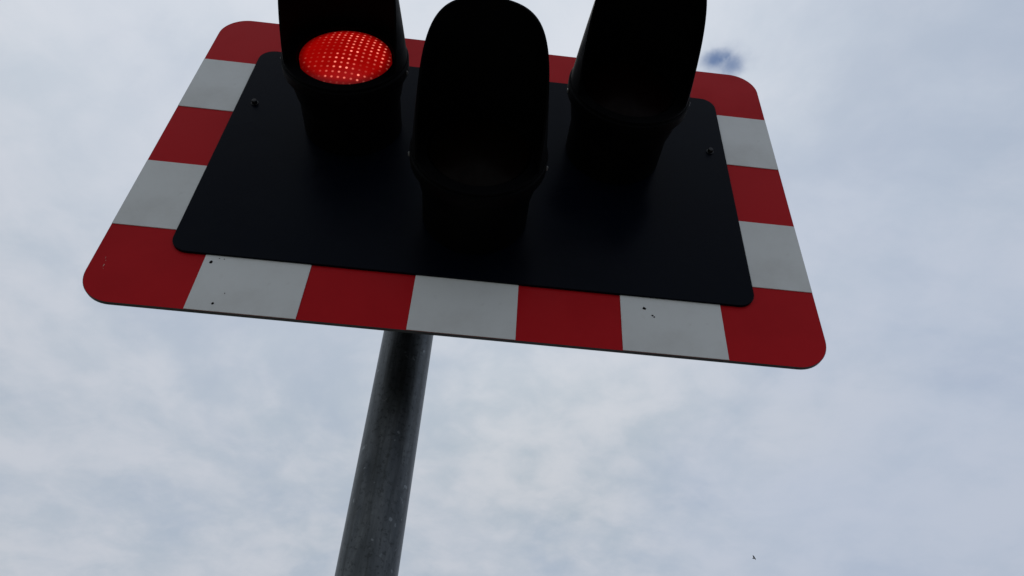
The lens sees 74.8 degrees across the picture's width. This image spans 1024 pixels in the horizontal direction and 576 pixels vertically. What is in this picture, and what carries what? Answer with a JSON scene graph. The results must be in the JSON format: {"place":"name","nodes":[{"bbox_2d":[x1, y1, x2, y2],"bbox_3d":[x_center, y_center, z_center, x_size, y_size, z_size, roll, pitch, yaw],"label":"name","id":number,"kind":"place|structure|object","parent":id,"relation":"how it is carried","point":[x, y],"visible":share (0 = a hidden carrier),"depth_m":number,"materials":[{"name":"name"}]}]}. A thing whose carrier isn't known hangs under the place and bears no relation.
{"place":"outdoors","nodes":[
{"label":"outdoors","id":0,"kind":"place"},
{"bbox_2d":[0,0,1023,575],"label":"sky","id":1,"kind":"structure","parent":0,"point":[135,441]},
{"bbox_3d":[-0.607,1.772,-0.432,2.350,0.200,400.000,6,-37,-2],"label":"pavement","id":2,"kind":"structure","parent":0,"visible":0},
{"bbox_2d":[83,0,825,575],"bbox_3d":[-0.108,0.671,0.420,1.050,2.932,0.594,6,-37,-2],"label":"crossing signal","id":3,"kind":"object","parent":2,"relation":"on","point":[491,170],"visible":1,"depth_m":1.01,"materials":[{"name":"metal"}]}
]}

